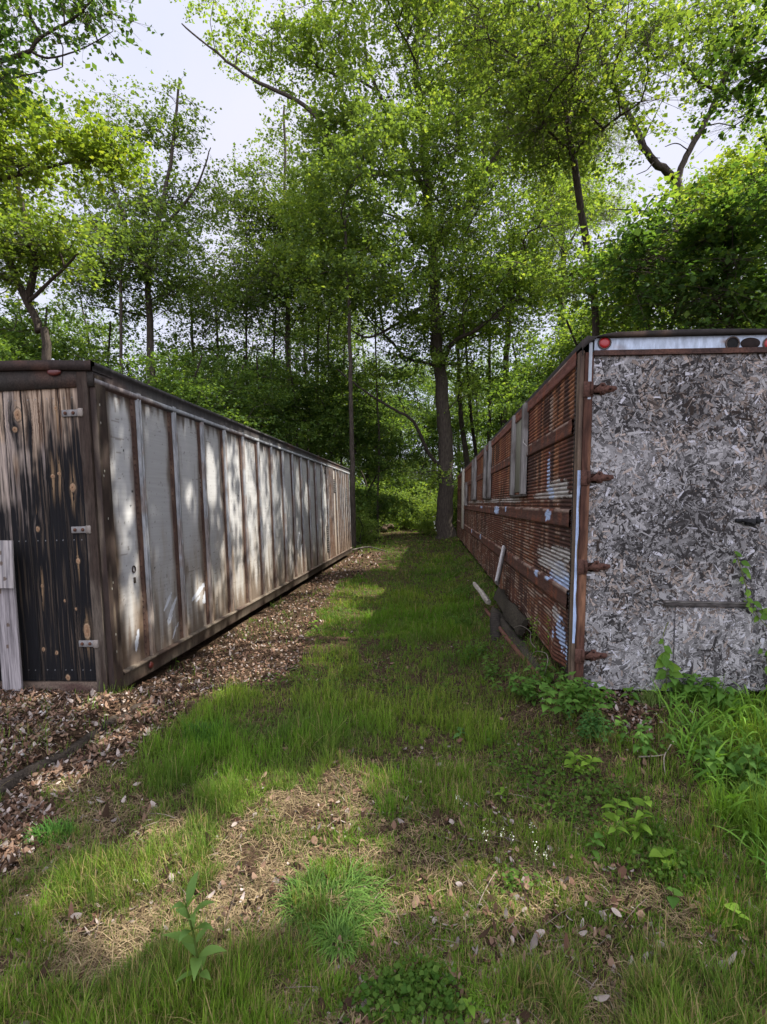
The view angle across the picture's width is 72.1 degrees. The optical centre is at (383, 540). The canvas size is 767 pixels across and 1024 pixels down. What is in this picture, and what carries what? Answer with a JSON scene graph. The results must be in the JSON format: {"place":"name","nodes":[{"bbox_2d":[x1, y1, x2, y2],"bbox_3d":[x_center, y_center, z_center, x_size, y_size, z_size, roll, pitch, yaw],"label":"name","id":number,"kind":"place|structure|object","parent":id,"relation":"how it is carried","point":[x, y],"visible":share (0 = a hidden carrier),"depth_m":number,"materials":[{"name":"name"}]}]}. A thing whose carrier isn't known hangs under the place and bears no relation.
{"place":"outdoors","nodes":[
{"label":"outdoors","id":0,"kind":"place"},
{"bbox_2d":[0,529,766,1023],"bbox_3d":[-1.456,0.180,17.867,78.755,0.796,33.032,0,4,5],"label":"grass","id":1,"kind":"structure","parent":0,"point":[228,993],"depth_m":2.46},
{"bbox_2d":[0,525,766,1023],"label":"ground","id":2,"kind":"structure","parent":0,"point":[262,711],"depth_m":3.48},
{"bbox_2d":[0,568,23,691],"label":"leaning board","id":3,"kind":"object","parent":2,"relation":"on","point":[11,664],"visible":0.76,"depth_m":4.46,"materials":[{"name":"grey wood"}]},
{"bbox_2d":[0,540,14,587],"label":"plywood scrap","id":4,"kind":"object","parent":3,"relation":"attached to","point":[7,578],"visible":1,"depth_m":4.37,"materials":[{"name":"grey wood"}]},
{"bbox_2d":[0,337,31,360],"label":"sapling","id":5,"kind":"object","parent":2,"relation":"on","point":[4,347],"visible":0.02,"depth_m":16.34,"materials":[{"name":"green plant"}]},
{"bbox_2d":[0,220,76,359],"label":"woodland tree","id":6,"kind":"object","parent":2,"relation":"on","point":[26,325],"visible":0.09,"depth_m":21.64,"materials":[{"name":"green plant"}]},
{"bbox_2d":[0,293,78,360],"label":"sapling","id":7,"kind":"object","parent":2,"relation":"on","point":[16,309],"visible":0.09,"depth_m":19.97,"materials":[{"name":"green plant"}]},
{"bbox_2d":[22,813,77,845],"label":"grass tuft","id":8,"kind":"object","parent":2,"relation":"on","point":[48,829],"visible":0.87,"depth_m":2.70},
{"bbox_2d":[0,296,113,361],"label":"sapling","id":9,"kind":"object","parent":2,"relation":"on","point":[58,316],"visible":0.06,"depth_m":22.43,"materials":[{"name":"green plant"}]},
{"bbox_2d":[1,275,116,369],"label":"woodland tree","id":10,"kind":"object","parent":2,"relation":"on","point":[54,325],"visible":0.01,"depth_m":28.69,"materials":[{"name":"green plant"}]},
{"bbox_2d":[0,131,122,359],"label":"crooked tree","id":11,"kind":"object","parent":2,"relation":"on","point":[32,254],"visible":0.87,"depth_m":11.96,"materials":[{"name":"green plant"}]},
{"bbox_2d":[0,702,147,796],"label":"edging timber","id":12,"kind":"object","parent":2,"relation":"on","point":[12,782],"visible":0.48,"depth_m":3.47,"materials":[{"name":"brown wood"}]},
{"bbox_2d":[0,64,162,230],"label":"maple tree","id":13,"kind":"object","parent":2,"relation":"on","point":[101,154],"visible":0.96,"depth_m":9.44,"materials":[{"name":"green plant"}]},
{"bbox_2d":[0,0,163,136],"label":"overhanging tree","id":14,"kind":"object","parent":2,"relation":"on","point":[77,11],"visible":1,"depth_m":8.03,"materials":[{"name":"green plant"}]},
{"bbox_2d":[28,299,146,376],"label":"woodland tree","id":15,"kind":"object","parent":2,"relation":"on","point":[85,335],"visible":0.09,"depth_m":30.32,"materials":[{"name":"green plant"}]},
{"bbox_2d":[29,310,170,381],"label":"sapling","id":16,"kind":"object","parent":2,"relation":"on","point":[83,353],"visible":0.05,"depth_m":24.18,"materials":[{"name":"green plant"}]},
{"bbox_2d":[28,116,210,389],"bbox_3d":[-9.526,-6.591,19.612,7.197,14.147,6.878,0,4,5],"label":"thin tree","id":17,"kind":"object","parent":2,"relation":"on","point":[121,250],"visible":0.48,"depth_m":19.00,"materials":[{"name":"green plant"}]},
{"bbox_2d":[23,58,249,383],"bbox_3d":[-9.691,-8.963,21.107,8.515,18.696,7.666,0,4,5],"label":"forest tree","id":18,"kind":"object","parent":2,"relation":"on","point":[149,303],"visible":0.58,"depth_m":20.86,"materials":[{"name":"green plant"}]},
{"bbox_2d":[111,327,230,395],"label":"sapling","id":19,"kind":"object","parent":2,"relation":"on","point":[165,346],"visible":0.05,"depth_m":26.75,"materials":[{"name":"green plant"}]},
{"bbox_2d":[0,360,351,692],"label":"box trailer","id":20,"kind":"object","parent":2,"relation":"on","point":[147,529],"visible":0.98,"depth_m":4.94,"materials":[{"name":"metal"}]},
{"bbox_2d":[117,344,256,429],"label":"sapling","id":21,"kind":"object","parent":2,"relation":"on","point":[147,364],"visible":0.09,"depth_m":17.04,"materials":[{"name":"green plant"}]},
{"bbox_2d":[137,341,242,410],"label":"sapling","id":22,"kind":"object","parent":2,"relation":"on","point":[175,374],"visible":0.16,"depth_m":17.83,"materials":[{"name":"green plant"}]},
{"bbox_2d":[130,213,254,399],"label":"thin tree","id":23,"kind":"object","parent":2,"relation":"on","point":[196,318],"visible":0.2,"depth_m":25.38,"materials":[{"name":"green plant"}]},
{"bbox_2d":[163,870,226,987],"bbox_3d":[-0.645,1.386,1.786,0.190,0.443,0.157,3,5,34],"label":"broadleaf weed","id":24,"kind":"object","parent":2,"relation":"on","point":[189,942],"visible":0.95,"depth_m":1.78,"materials":[{"name":"green plant"}]},
{"bbox_2d":[179,715,229,746],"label":"grass tuft","id":25,"kind":"object","parent":2,"relation":"on","point":[203,732],"visible":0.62,"depth_m":3.81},
{"bbox_2d":[153,216,300,414],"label":"thin tree","id":26,"kind":"object","parent":2,"relation":"on","point":[199,347],"visible":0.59,"depth_m":23.82,"materials":[{"name":"green plant"}]},
{"bbox_2d":[177,341,293,437],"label":"sapling","id":27,"kind":"object","parent":2,"relation":"on","point":[247,404],"visible":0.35,"depth_m":19.58,"materials":[{"name":"green plant"}]},
{"bbox_2d":[183,158,299,425],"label":"thin tree","id":28,"kind":"object","parent":2,"relation":"on","point":[246,317],"visible":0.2,"depth_m":26.10,"materials":[{"name":"green plant"}]},
{"bbox_2d":[200,343,324,450],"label":"sapling","id":29,"kind":"object","parent":2,"relation":"on","point":[302,425],"visible":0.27,"depth_m":22.33,"materials":[{"name":"green plant"}]},
{"bbox_2d":[203,331,326,445],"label":"sapling","id":30,"kind":"object","parent":2,"relation":"on","point":[253,348],"visible":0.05,"depth_m":27.45,"materials":[{"name":"green plant"}]},
{"bbox_2d":[211,185,321,396],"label":"thin tree","id":31,"kind":"object","parent":2,"relation":"on","point":[273,337],"visible":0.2,"depth_m":28.60,"materials":[{"name":"green plant"}]},
{"bbox_2d":[188,105,379,443],"bbox_3d":[-5.163,-11.235,27.769,9.650,22.280,9.155,2,5,30],"label":"slender tree","id":32,"kind":"object","parent":2,"relation":"on","point":[255,196],"visible":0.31,"depth_m":26.39,"materials":[{"name":"green plant"}]},
{"bbox_2d":[239,233,355,451],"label":"thin tree","id":33,"kind":"object","parent":2,"relation":"on","point":[294,334],"visible":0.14,"depth_m":30.47,"materials":[{"name":"green plant"}]},
{"bbox_2d":[225,321,376,528],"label":"sapling","id":34,"kind":"object","parent":2,"relation":"on","point":[291,383],"visible":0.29,"depth_m":24.14,"materials":[{"name":"green plant"}]},
{"bbox_2d":[260,159,363,455],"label":"thin tree","id":35,"kind":"object","parent":2,"relation":"on","point":[319,327],"visible":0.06,"depth_m":29.75,"materials":[{"name":"green plant"}]},
{"bbox_2d":[253,310,376,485],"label":"woodland tree","id":36,"kind":"object","parent":2,"relation":"on","point":[357,344],"visible":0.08,"depth_m":33.46,"materials":[{"name":"green plant"}]},
{"bbox_2d":[253,212,396,457],"bbox_3d":[-2.594,-7.958,27.211,7.166,15.820,7.064,0,4,5],"label":"thin tree","id":37,"kind":"object","parent":2,"relation":"on","point":[327,350],"visible":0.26,"depth_m":26.33,"materials":[{"name":"green plant"}]},
{"bbox_2d":[267,852,400,955],"bbox_3d":[-0.207,1.552,2.255,0.620,0.211,0.617,-4,5,-43],"label":"grass tuft","id":38,"kind":"object","parent":2,"relation":"on","point":[347,884],"visible":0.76,"depth_m":2.25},
{"bbox_2d":[273,347,397,532],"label":"sapling","id":39,"kind":"object","parent":2,"relation":"on","point":[332,423],"visible":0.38,"depth_m":24.79,"materials":[{"name":"green plant"}]},
{"bbox_2d":[301,897,382,972],"bbox_3d":[-0.181,1.566,2.072,0.371,0.201,0.371,0,4,5],"label":"grass tuft","id":40,"kind":"object","parent":2,"relation":"on","point":[333,951],"visible":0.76,"depth_m":2.04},
{"bbox_2d":[292,375,399,529],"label":"sapling","id":41,"kind":"object","parent":2,"relation":"on","point":[374,421],"visible":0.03,"depth_m":32.08,"materials":[{"name":"green plant"}]},
{"bbox_2d":[259,32,434,546],"bbox_3d":[-1.355,-8.658,20.936,6.794,18.092,8.268,0,4,5],"label":"thin tree","id":42,"kind":"object","parent":2,"relation":"on","point":[343,148],"visible":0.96,"depth_m":19.39,"materials":[{"name":"green plant"}]},
{"bbox_2d":[307,222,395,465],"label":"thin tree","id":43,"kind":"object","parent":2,"relation":"on","point":[354,326],"visible":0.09,"depth_m":32.74,"materials":[{"name":"green plant"}]},
{"bbox_2d":[305,382,428,527],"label":"sapling","id":44,"kind":"object","parent":2,"relation":"on","point":[387,441],"visible":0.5,"depth_m":25.57,"materials":[{"name":"green plant"}]},
{"bbox_2d":[356,514,381,543],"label":"wild shrub","id":45,"kind":"object","parent":2,"relation":"on","point":[360,539],"visible":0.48,"depth_m":22.80,"materials":[{"name":"green plant"}]},
{"bbox_2d":[323,345,423,499],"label":"woodland tree","id":46,"kind":"object","parent":2,"relation":"on","point":[368,471],"visible":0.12,"depth_m":38.72,"materials":[{"name":"green plant"}]},
{"bbox_2d":[0,600,764,1023],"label":"fallen twigs","id":47,"kind":"object","parent":2,"relation":"on","point":[364,886],"depth_m":2.26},
{"bbox_2d":[0,541,766,1023],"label":"leaf litter","id":48,"kind":"object","parent":2,"relation":"on","point":[30,803],"visible":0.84,"depth_m":3.03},
{"bbox_2d":[0,561,766,1023],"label":"dry grass","id":49,"kind":"structure","parent":2,"relation":"on","point":[128,929],"depth_m":2.26,"materials":[{"name":"beige plant"}]},
{"bbox_2d":[337,405,431,536],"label":"sapling","id":50,"kind":"object","parent":2,"relation":"on","point":[407,455],"visible":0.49,"depth_m":26.67,"materials":[{"name":"green plant"}]},
{"bbox_2d":[316,195,458,538],"bbox_3d":[-0.045,-7.652,25.667,6.691,15.388,7.279,-1,4,-17],"label":"thin tree","id":51,"kind":"object","parent":2,"relation":"on","point":[395,363],"visible":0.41,"depth_m":25.33,"materials":[{"name":"green plant"}]},
{"bbox_2d":[349,376,431,500],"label":"sapling","id":52,"kind":"object","parent":2,"relation":"on","point":[399,424],"visible":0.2,"depth_m":39.64,"materials":[{"name":"green plant"}]},
{"bbox_2d":[384,487,416,527],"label":"wild shrub","id":53,"kind":"object","parent":2,"relation":"on","point":[399,521],"visible":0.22,"depth_m":35.61,"materials":[{"name":"green plant"}]},
{"bbox_2d":[169,0,633,539],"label":"broadleaf tree","id":54,"kind":"object","parent":2,"relation":"on","point":[471,188],"visible":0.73,"depth_m":21.88,"materials":[{"name":"green plant"}]},
{"bbox_2d":[366,341,436,481],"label":"woodland tree","id":55,"kind":"object","parent":2,"relation":"on","point":[425,421],"visible":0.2,"depth_m":44.39,"materials":[{"name":"green plant"}]},
{"bbox_2d":[394,493,431,529],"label":"wild shrub","id":56,"kind":"object","parent":2,"relation":"on","point":[411,519],"visible":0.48,"depth_m":33.69,"materials":[{"name":"green plant"}]},
{"bbox_2d":[390,486,437,521],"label":"wild shrub","id":57,"kind":"object","parent":2,"relation":"on","point":[425,490],"visible":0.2,"depth_m":35.41,"materials":[{"name":"green plant"}]},
{"bbox_2d":[407,497,436,531],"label":"wild shrub","id":58,"kind":"object","parent":2,"relation":"on","point":[434,500],"visible":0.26,"depth_m":32.26,"materials":[{"name":"green plant"}]},
{"bbox_2d":[383,373,465,519],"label":"sapling","id":59,"kind":"object","parent":2,"relation":"on","point":[423,415],"visible":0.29,"depth_m":43.56,"materials":[{"name":"green plant"}]},
{"bbox_2d":[414,513,436,534],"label":"wild shrub","id":60,"kind":"object","parent":2,"relation":"on","point":[424,527],"visible":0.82,"depth_m":29.05,"materials":[{"name":"green plant"}]},
{"bbox_2d":[386,307,500,477],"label":"woodland tree","id":61,"kind":"object","parent":2,"relation":"on","point":[430,376],"visible":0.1,"depth_m":48.63,"materials":[{"name":"green plant"}]},
{"bbox_2d":[400,385,487,496],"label":"sapling","id":62,"kind":"object","parent":2,"relation":"on","point":[457,432],"visible":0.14,"depth_m":44.70,"materials":[{"name":"green plant"}]},
{"bbox_2d":[171,531,727,1023],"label":"ground cover","id":63,"kind":"object","parent":2,"relation":"on","point":[399,985],"visible":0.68,"depth_m":2.46,"materials":[{"name":"green plant"}]},
{"bbox_2d":[394,210,530,466],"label":"thin tree","id":64,"kind":"object","parent":2,"relation":"on","point":[464,440],"visible":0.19,"depth_m":28.22,"materials":[{"name":"green plant"}]},
{"bbox_2d":[399,197,536,456],"bbox_3d":[4.372,-9.204,28.664,7.206,17.720,6.565,0,4,5],"label":"thin tree","id":65,"kind":"object","parent":2,"relation":"on","point":[473,433],"visible":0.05,"depth_m":28.64,"materials":[{"name":"green plant"}]},
{"bbox_2d":[431,345,510,482],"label":"woodland tree","id":66,"kind":"object","parent":2,"relation":"on","point":[459,454],"visible":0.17,"depth_m":42.20,"materials":[{"name":"green plant"}]},
{"bbox_2d":[455,636,503,663],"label":"wall weed","id":67,"kind":"object","parent":2,"relation":"on","point":[479,649],"depth_m":5.60,"materials":[{"name":"green plant"}]},
{"bbox_2d":[466,976,508,1016],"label":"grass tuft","id":68,"kind":"object","parent":2,"relation":"on","point":[480,999],"visible":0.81,"depth_m":1.78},
{"bbox_2d":[490,612,500,641],"bbox_3d":[1.362,1.097,6.394,0.133,0.148,0.634,6,23,7],"label":"timber stub","id":69,"kind":"object","parent":2,"relation":"on","point":[495,623],"visible":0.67,"depth_m":6.40,"materials":[{"name":"grey wood"}]},
{"bbox_2d":[482,654,511,683],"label":"wall weed","id":70,"kind":"object","parent":2,"relation":"on","point":[490,669],"depth_m":4.95,"materials":[{"name":"green plant"}]},
{"bbox_2d":[439,182,567,442],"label":"thin tree","id":71,"kind":"object","parent":2,"relation":"on","point":[489,365],"visible":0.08,"depth_m":27.84,"materials":[{"name":"green plant"}]},
{"bbox_2d":[454,321,556,489],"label":"sapling","id":72,"kind":"object","parent":2,"relation":"on","point":[493,376],"visible":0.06,"depth_m":27.98,"materials":[{"name":"green plant"}]},
{"bbox_2d":[457,336,566,457],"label":"sapling","id":73,"kind":"object","parent":2,"relation":"on","point":[496,421],"visible":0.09,"depth_m":26.48,"materials":[{"name":"green plant"}]},
{"bbox_2d":[451,126,573,426],"bbox_3d":[6.610,-10.131,26.715,6.800,19.923,7.946,1,4,17],"label":"thin tree","id":74,"kind":"object","parent":2,"relation":"on","point":[506,358],"visible":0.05,"depth_m":26.23,"materials":[{"name":"green plant"}]},
{"bbox_2d":[484,608,541,678],"bbox_3d":[1.392,1.100,5.711,0.061,0.080,3.360,0,4,1],"label":"iron pipe","id":75,"kind":"object","parent":2,"relation":"on","point":[509,640],"visible":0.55,"depth_m":5.63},
{"bbox_2d":[489,672,537,699],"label":"wall weed","id":76,"kind":"object","parent":2,"relation":"on","point":[514,675],"depth_m":4.34,"materials":[{"name":"green plant"}]},
{"bbox_2d":[490,607,545,677],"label":"timber beam","id":77,"kind":"structure","parent":2,"relation":"on","point":[507,627],"depth_m":5.72,"materials":[{"name":"brown wood"}]},
{"bbox_2d":[493,588,527,637],"bbox_3d":[1.567,0.857,6.610,0.081,0.222,1.901,22,7,2],"label":"rotten slab","id":78,"kind":"object","parent":77,"relation":"on","point":[514,616],"depth_m":6.29,"materials":[{"name":"grey wood"}]},
{"bbox_2d":[463,301,586,434],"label":"sapling","id":79,"kind":"object","parent":2,"relation":"on","point":[504,391],"visible":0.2,"depth_m":22.08,"materials":[{"name":"green plant"}]},
{"bbox_2d":[508,677,544,705],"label":"creeper bush","id":80,"kind":"object","parent":2,"relation":"on","point":[528,690],"visible":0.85,"depth_m":4.15,"materials":[{"name":"green plant"}]},
{"bbox_2d":[524,658,567,689],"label":"broad weed","id":81,"kind":"object","parent":2,"relation":"on","point":[547,679],"visible":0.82,"depth_m":4.30,"materials":[{"name":"green plant"}]},
{"bbox_2d":[466,315,629,441],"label":"sapling","id":82,"kind":"object","parent":2,"relation":"on","point":[511,407],"visible":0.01,"depth_m":17.25,"materials":[{"name":"green plant"}]},
{"bbox_2d":[484,142,641,341],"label":"thin tree","id":83,"kind":"object","parent":2,"relation":"on","point":[588,220],"visible":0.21,"depth_m":23.86,"materials":[{"name":"green plant"}]},
{"bbox_2d":[387,0,740,337],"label":"leaning tree","id":84,"kind":"object","parent":2,"relation":"on","point":[561,61],"visible":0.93,"depth_m":11.10,"materials":[{"name":"green plant"}]},
{"bbox_2d":[536,671,615,722],"bbox_3d":[1.392,1.099,3.802,0.538,0.287,0.848,2,4,24],"label":"creeper bush","id":85,"kind":"object","parent":2,"relation":"on","point":[578,696],"visible":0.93,"depth_m":3.68,"materials":[{"name":"green plant"}]},
{"bbox_2d":[503,302,654,395],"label":"sapling","id":86,"kind":"object","parent":2,"relation":"on","point":[541,365],"visible":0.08,"depth_m":14.99,"materials":[{"name":"green plant"}]},
{"bbox_2d":[523,57,643,310],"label":"deciduous tree","id":87,"kind":"object","parent":2,"relation":"on","point":[613,137],"visible":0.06,"depth_m":28.43,"materials":[{"name":"green plant"}]},
{"bbox_2d":[564,749,603,778],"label":"seedling","id":88,"kind":"object","parent":2,"relation":"on","point":[572,760],"visible":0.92,"depth_m":3.13,"materials":[{"name":"green plant"}]},
{"bbox_2d":[566,706,614,749],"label":"creeper bush","id":89,"kind":"object","parent":2,"relation":"on","point":[592,725],"visible":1,"depth_m":3.40,"materials":[{"name":"green plant"}]},
{"bbox_2d":[457,329,766,693],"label":"rusty trailer","id":90,"kind":"object","parent":2,"relation":"on","point":[612,493],"visible":0.95,"depth_m":3.92,"materials":[{"name":"metal"}]},
{"bbox_2d":[495,545,505,584],"bbox_3d":[1.657,0.345,7.460,0.041,0.622,0.105,-5,-40,33],"label":"propped board","id":91,"kind":"object","parent":90,"relation":"attached to","point":[500,567],"visible":1,"depth_m":7.42,"materials":[{"name":"grey wood"}]},
{"bbox_2d":[655,622,683,697],"bbox_3d":[2.123,0.933,3.924,0.221,0.650,0.078,0,4,5],"label":"vine","id":92,"kind":"object","parent":90,"relation":"attached to","point":[663,660],"visible":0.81,"depth_m":3.92,"materials":[{"name":"green plant"}]},
{"bbox_2d":[733,551,766,626],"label":"vine","id":93,"kind":"object","parent":90,"relation":"attached to","point":[748,592],"visible":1,"depth_m":3.84,"materials":[{"name":"green plant"}]},
{"bbox_2d":[600,796,652,846],"bbox_3d":[1.199,1.401,2.598,0.260,0.280,0.135,0,4,5],"label":"seedling","id":94,"kind":"object","parent":2,"relation":"on","point":[640,815],"visible":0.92,"depth_m":2.59,"materials":[{"name":"green plant"}]},
{"bbox_2d":[494,0,766,328],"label":"forked tree","id":95,"kind":"object","parent":2,"relation":"on","point":[653,160],"visible":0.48,"depth_m":13.25,"materials":[{"name":"green plant"}]},
{"bbox_2d":[518,158,766,370],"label":"understory tree","id":96,"kind":"object","parent":2,"relation":"on","point":[604,324],"visible":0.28,"depth_m":11.39,"materials":[{"name":"green plant"}]},
{"bbox_2d":[613,715,685,760],"bbox_3d":[1.619,1.194,3.271,0.341,0.261,0.349,-1,4,-16],"label":"broad weed","id":97,"kind":"object","parent":2,"relation":"on","point":[645,740],"visible":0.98,"depth_m":3.20,"materials":[{"name":"green plant"}]},
{"bbox_2d":[632,680,669,707],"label":"grass tuft","id":98,"kind":"object","parent":2,"relation":"on","point":[647,697],"visible":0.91,"depth_m":3.77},
{"bbox_2d":[553,144,766,331],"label":"dark tree","id":99,"kind":"object","parent":2,"relation":"on","point":[734,303],"visible":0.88,"depth_m":9.01,"materials":[{"name":"green plant"}]},
{"bbox_2d":[649,846,673,869],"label":"seedling","id":100,"kind":"object","parent":2,"relation":"on","point":[654,852],"visible":0.69,"depth_m":2.44,"materials":[{"name":"green plant"}]},
{"bbox_2d":[633,674,766,878],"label":"tall grass","id":101,"kind":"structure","parent":2,"relation":"on","point":[702,725],"depth_m":3.27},
{"bbox_2d":[666,673,745,714],"bbox_3d":[2.345,1.084,3.868,0.536,0.260,0.368,4,6,44],"label":"broad weed","id":102,"kind":"object","parent":2,"relation":"on","point":[720,696],"visible":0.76,"depth_m":3.78,"materials":[{"name":"green plant"}]},
{"bbox_2d":[662,127,766,255],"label":"yellow leaved tree","id":103,"kind":"object","parent":2,"relation":"on","point":[722,170],"visible":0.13,"depth_m":17.69,"materials":[{"name":"green plant"}]},
{"bbox_2d":[682,0,766,152],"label":"roadside tree","id":104,"kind":"object","parent":2,"relation":"on","point":[754,72],"visible":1,"depth_m":7.48,"materials":[{"name":"green plant"}]},
{"bbox_2d":[691,733,766,797],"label":"broad weed","id":105,"kind":"object","parent":2,"relation":"on","point":[741,760],"visible":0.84,"depth_m":2.98,"materials":[{"name":"green plant"}]},
{"bbox_2d":[721,902,751,927],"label":"seedling","id":106,"kind":"object","parent":2,"relation":"on","point":[733,906],"visible":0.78,"depth_m":2.11,"materials":[{"name":"green plant"}]},
{"bbox_2d":[0,0,766,501],"label":"sky","id":107,"kind":"structure","parent":0,"point":[173,52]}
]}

